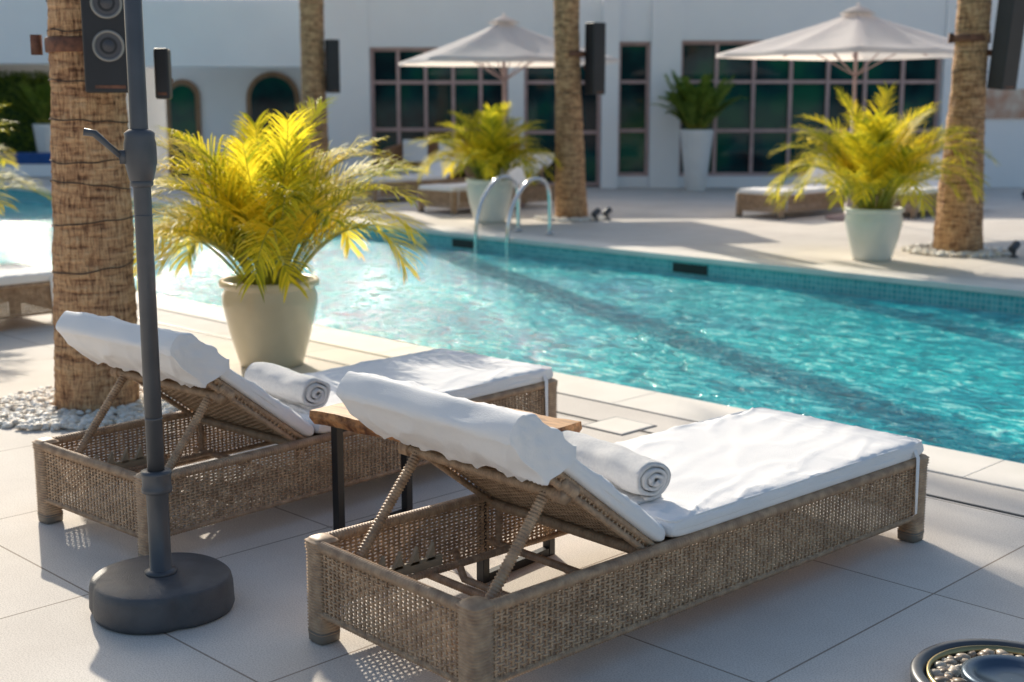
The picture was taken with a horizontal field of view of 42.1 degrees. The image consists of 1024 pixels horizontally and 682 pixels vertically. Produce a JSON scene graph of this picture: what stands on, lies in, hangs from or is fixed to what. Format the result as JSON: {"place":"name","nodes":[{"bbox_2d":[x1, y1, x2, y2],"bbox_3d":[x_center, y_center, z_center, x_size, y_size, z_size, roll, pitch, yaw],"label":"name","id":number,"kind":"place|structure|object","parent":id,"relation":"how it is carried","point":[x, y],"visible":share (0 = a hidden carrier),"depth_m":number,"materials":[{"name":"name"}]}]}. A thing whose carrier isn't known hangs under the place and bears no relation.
{"place":"outdoors","nodes":[
{"label":"outdoors","id":0,"kind":"place"},
{"bbox_2d":[0,170,1023,681],"bbox_3d":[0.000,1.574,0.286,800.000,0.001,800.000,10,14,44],"label":"ground deck paving","id":1,"kind":"structure","parent":0,"point":[888,606],"depth_m":4.61,"materials":[{"name":"tile"}]},
{"bbox_2d":[0,70,49,151],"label":"hedge","id":2,"kind":"object","parent":1,"relation":"on","point":[20,137],"visible":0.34,"depth_m":29.48,"materials":[{"name":"green plant"}]},
{"bbox_2d":[0,78,50,151],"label":"tall white planter","id":3,"kind":"object","parent":1,"relation":"on","point":[38,104],"visible":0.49,"depth_m":28.31,"materials":[{"name":"plant"}]},
{"bbox_2d":[0,100,51,228],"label":"potted areca palm","id":4,"kind":"object","parent":1,"relation":"on","point":[14,181],"visible":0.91,"depth_m":10.95,"materials":[{"name":"green plant"}]},
{"bbox_2d":[0,152,51,176],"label":"blue bench","id":5,"kind":"object","parent":1,"relation":"on","point":[33,164],"depth_m":27.42,"materials":[{"name":"fabric"}]},
{"bbox_2d":[0,263,52,323],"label":"sun lounger","id":6,"kind":"object","parent":1,"relation":"on","point":[18,283],"visible":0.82,"depth_m":9.42,"materials":[{"name":"wicker"}]},
{"bbox_2d":[0,384,184,430],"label":"pebble bed","id":7,"kind":"object","parent":1,"relation":"on","point":[38,402],"visible":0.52,"depth_m":6.79,"materials":[{"name":"white gravel"}]},
{"bbox_2d":[30,0,139,414],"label":"palm tree","id":8,"kind":"object","parent":7,"relation":"on","point":[93,247],"visible":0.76,"depth_m":6.74,"materials":[{"name":"brown plant"}]},
{"bbox_2d":[80,0,127,92],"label":"outdoor speaker","id":9,"kind":"object","parent":8,"relation":"attached to","point":[104,45],"visible":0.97,"depth_m":6.35},
{"bbox_2d":[83,0,234,634],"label":"umbrella stand","id":10,"kind":"object","parent":1,"relation":"on","point":[160,588],"visible":1,"depth_m":4.07,"materials":[{"name":"plastic"}]},
{"bbox_2d":[132,94,433,368],"bbox_3d":[-1.453,-0.650,7.961,2.136,1.633,2.142,6,12,29],"label":"potted areca palm","id":11,"kind":"object","parent":1,"relation":"on","point":[269,211],"visible":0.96,"depth_m":7.78,"materials":[{"name":"yellow plant"}]},
{"bbox_2d":[32,311,557,556],"bbox_3d":[-0.808,0.199,5.605,0.786,0.805,2.212,9,14,41],"label":"sun lounger","id":12,"kind":"object","parent":1,"relation":"on","point":[205,384],"visible":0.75,"depth_m":5.06,"materials":[{"name":"wicker"}]},
{"bbox_2d":[244,362,330,413],"bbox_3d":[-0.914,0.184,5.427,0.168,0.149,0.511,-8,13,-38],"label":"rolled towel","id":13,"kind":"object","parent":12,"relation":"on","point":[298,392],"visible":0.9,"depth_m":5.31,"materials":[{"name":"white fabric"}]},
{"bbox_2d":[299,0,330,189],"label":"palm tree","id":14,"kind":"object","parent":1,"relation":"on","point":[313,77],"visible":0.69,"depth_m":21.60,"materials":[{"name":"brown plant"}]},
{"bbox_2d":[325,39,339,92],"bbox_3d":[-2.940,-4.478,21.704,0.200,0.850,0.324,-4,11,-20],"label":"outdoor speaker","id":15,"kind":"object","parent":14,"relation":"attached to","point":[332,66],"visible":1,"depth_m":21.57},
{"bbox_2d":[345,147,473,203],"bbox_3d":[-1.579,-2.701,21.559,2.212,0.805,0.786,-9,14,-41],"label":"sun lounger","id":16,"kind":"object","parent":1,"relation":"on","point":[436,176],"visible":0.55,"depth_m":21.15,"materials":[{"name":"wicker"}]},
{"bbox_2d":[376,140,474,186],"bbox_3d":[-1.435,-2.997,22.891,1.657,0.911,0.880,3,11,15],"label":"wicker sofa","id":17,"kind":"object","parent":1,"relation":"on","point":[417,155],"visible":0.27,"depth_m":23.00,"materials":[{"name":"brown wicker"}]},
{"bbox_2d":[309,401,581,582],"bbox_3d":[-0.241,0.506,4.793,0.863,0.490,0.519,8,13,39],"label":"side table","id":18,"kind":"object","parent":1,"relation":"on","point":[339,418],"visible":0.38,"depth_m":4.81,"materials":[{"name":"brown wood"}]},
{"bbox_2d":[408,101,563,222],"bbox_3d":[-0.290,-2.346,17.442,2.041,1.580,1.792,-5,11,-26],"label":"potted areca palm","id":19,"kind":"object","parent":1,"relation":"on","point":[494,144],"visible":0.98,"depth_m":17.28,"materials":[{"name":"yellow plant"}]},
{"bbox_2d":[417,152,555,214],"bbox_3d":[-0.316,-2.350,19.630,2.212,0.805,0.787,-10,14,-44],"label":"sun lounger","id":20,"kind":"object","parent":1,"relation":"on","point":[453,196],"visible":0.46,"depth_m":19.16,"materials":[{"name":"wicker"}]},
{"bbox_2d":[399,13,619,207],"bbox_3d":[-0.120,-3.440,19.906,2.952,2.850,2.952,-3,11,-14],"label":"garden parasol","id":21,"kind":"object","parent":1,"relation":"on","point":[504,42],"visible":0.84,"depth_m":19.07,"materials":[{"name":"white fabric"}]},
{"bbox_2d":[0,183,1023,516],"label":"swimming pool","id":22,"kind":"structure","parent":1,"relation":"in","point":[932,363],"depth_m":10.80,"materials":[{"name":"tile"}]},
{"bbox_2d":[0,0,1023,187],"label":"white walls","id":23,"kind":"structure","parent":1,"relation":"on","point":[225,54],"depth_m":24.18,"materials":[{"name":"white paint"}]},
{"bbox_2d":[153,48,172,98],"bbox_3d":[-1.838,-1.411,7.038,0.075,0.260,0.264,-1,10,-8],"label":"outdoor speaker","id":24,"kind":"object","parent":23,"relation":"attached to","point":[163,74],"visible":1,"depth_m":6.92},
{"bbox_2d":[166,72,301,176],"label":"arch doors","id":25,"kind":"structure","parent":23,"relation":"attached to","point":[192,86],"depth_m":27.29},
{"bbox_2d":[170,77,295,177],"bbox_3d":[-5.725,-4.389,27.366,2.550,2.050,0.020,0,10,0],"label":"arch glass","id":26,"kind":"object","parent":25,"relation":"in","point":[269,94],"visible":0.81,"depth_m":27.28,"materials":[{"name":"glass"}]},
{"bbox_2d":[370,41,940,185],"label":"window frames","id":27,"kind":"structure","parent":23,"relation":"attached to","point":[827,82],"depth_m":24.35,"materials":[{"name":"brown metal"}]},
{"bbox_2d":[374,45,936,181],"bbox_3d":[2.615,-4.174,24.478,10.390,2.620,0.020,0,10,0],"label":"window glass","id":28,"kind":"object","parent":27,"relation":"in","point":[732,148],"visible":0.38,"depth_m":24.43,"materials":[{"name":"glass"}]},
{"bbox_2d":[985,89,1023,118],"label":"wall plaque","id":29,"kind":"object","parent":23,"relation":"attached to","point":[1004,104],"depth_m":24.13,"materials":[{"name":"beige stone"}]},
{"bbox_2d":[474,175,553,256],"bbox_3d":[0.014,-1.187,15.890,0.630,1.553,0.810,10,14,44],"label":"pool ladder","id":30,"kind":"object","parent":1,"relation":"on","point":[516,201],"visible":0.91,"depth_m":15.80,"materials":[{"name":"silver metal"}]},
{"bbox_2d":[553,0,587,217],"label":"palm tree","id":31,"kind":"object","parent":1,"relation":"on","point":[571,193],"visible":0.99,"depth_m":17.70,"materials":[{"name":"brown plant"}]},
{"bbox_2d":[583,22,605,94],"bbox_3d":[1.067,-3.744,17.663,0.200,0.930,0.324,-7,13,-34],"label":"outdoor speaker","id":32,"kind":"object","parent":31,"relation":"attached to","point":[595,49],"visible":1,"depth_m":17.54},
{"bbox_2d":[533,213,609,221],"bbox_3d":[0.815,-1.683,18.093,1.049,0.063,1.037,0,10,0],"label":"pebble bed","id":33,"kind":"object","parent":1,"relation":"on","point":[544,217],"visible":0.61,"depth_m":17.78,"materials":[{"name":"white gravel"}]},
{"bbox_2d":[591,208,600,220],"bbox_3d":[1.120,-1.685,17.734,0.140,0.174,0.090,-9,13,-39],"label":"deck spotlight","id":34,"kind":"object","parent":33,"relation":"on","point":[596,212],"visible":1,"depth_m":17.70,"materials":[{"name":"metal"}]},
{"bbox_2d":[602,207,611,219],"bbox_3d":[1.280,-1.712,17.882,0.140,0.174,0.090,-9,13,-39],"label":"deck spotlight","id":35,"kind":"object","parent":1,"relation":"on","point":[607,211],"visible":1,"depth_m":17.86,"materials":[{"name":"metal"}]},
{"bbox_2d":[304,371,928,681],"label":"sun lounger","id":36,"kind":"object","parent":1,"relation":"on","point":[733,472],"visible":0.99,"depth_m":3.97,"materials":[{"name":"wicker"}]},
{"bbox_2d":[562,430,670,503],"bbox_3d":[0.309,0.398,4.266,0.150,0.143,0.514,-7,12,-34],"label":"rolled towel","id":37,"kind":"object","parent":36,"relation":"on","point":[635,477],"visible":0.6,"depth_m":4.12,"materials":[{"name":"white fabric"}]},
{"bbox_2d":[649,70,748,190],"bbox_3d":[3.236,-3.716,23.496,1.699,2.110,1.861,5,11,24],"label":"potted plant","id":38,"kind":"object","parent":1,"relation":"on","point":[697,108],"visible":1,"depth_m":23.18,"materials":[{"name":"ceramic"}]},
{"bbox_2d":[736,154,861,219],"bbox_3d":[4.147,-2.205,18.830,2.212,0.805,0.787,-10,14,-43],"label":"sun lounger","id":39,"kind":"object","parent":1,"relation":"on","point":[815,195],"visible":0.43,"depth_m":18.30,"materials":[{"name":"wicker"}]},
{"bbox_2d":[716,2,991,220],"bbox_3d":[4.550,-3.046,17.741,2.828,2.850,2.828,-6,12,-31],"label":"garden parasol","id":40,"kind":"object","parent":1,"relation":"on","point":[857,33],"visible":0.9,"depth_m":17.16,"materials":[{"name":"white fabric"}]},
{"bbox_2d":[765,81,1000,261],"bbox_3d":[3.676,-1.701,13.313,2.500,1.787,2.405,0,10,0],"label":"potted areca palm","id":41,"kind":"object","parent":1,"relation":"on","point":[873,161],"visible":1,"depth_m":13.12,"materials":[{"name":"yellow plant"}]},
{"bbox_2d":[876,154,942,218],"bbox_3d":[5.894,-2.232,18.978,0.786,0.805,2.212,9,14,41],"label":"sun lounger","id":42,"kind":"object","parent":1,"relation":"on","point":[933,184],"visible":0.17,"depth_m":18.28,"materials":[{"name":"fabric"}]},
{"bbox_2d":[901,242,1011,257],"bbox_3d":[4.725,-0.968,14.156,1.129,0.062,1.142,0,10,0],"label":"pebble bed","id":43,"kind":"object","parent":1,"relation":"on","point":[986,251],"visible":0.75,"depth_m":13.86,"materials":[{"name":"white gravel"}]},
{"bbox_2d":[932,0,991,251],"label":"palm tree","id":44,"kind":"object","parent":43,"relation":"on","point":[958,227],"visible":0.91,"depth_m":13.78,"materials":[{"name":"brown plant"}]},
{"bbox_2d":[987,0,1023,89],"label":"outdoor speaker","id":45,"kind":"object","parent":44,"relation":"attached to","point":[1004,53],"visible":1,"depth_m":13.48},
{"bbox_2d":[910,639,1023,681],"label":"round pebble bowl","id":46,"kind":"object","parent":1,"relation":"on","point":[979,660],"visible":1,"depth_m":3.71,"materials":[{"name":"metal"}]},
{"bbox_2d":[1008,240,1020,257],"bbox_3d":[5.150,-0.943,13.651,0.140,0.174,0.090,-9,13,-39],"label":"deck spotlight","id":47,"kind":"object","parent":1,"relation":"on","point":[1014,246],"visible":1,"depth_m":13.62,"materials":[{"name":"metal"}]}
]}

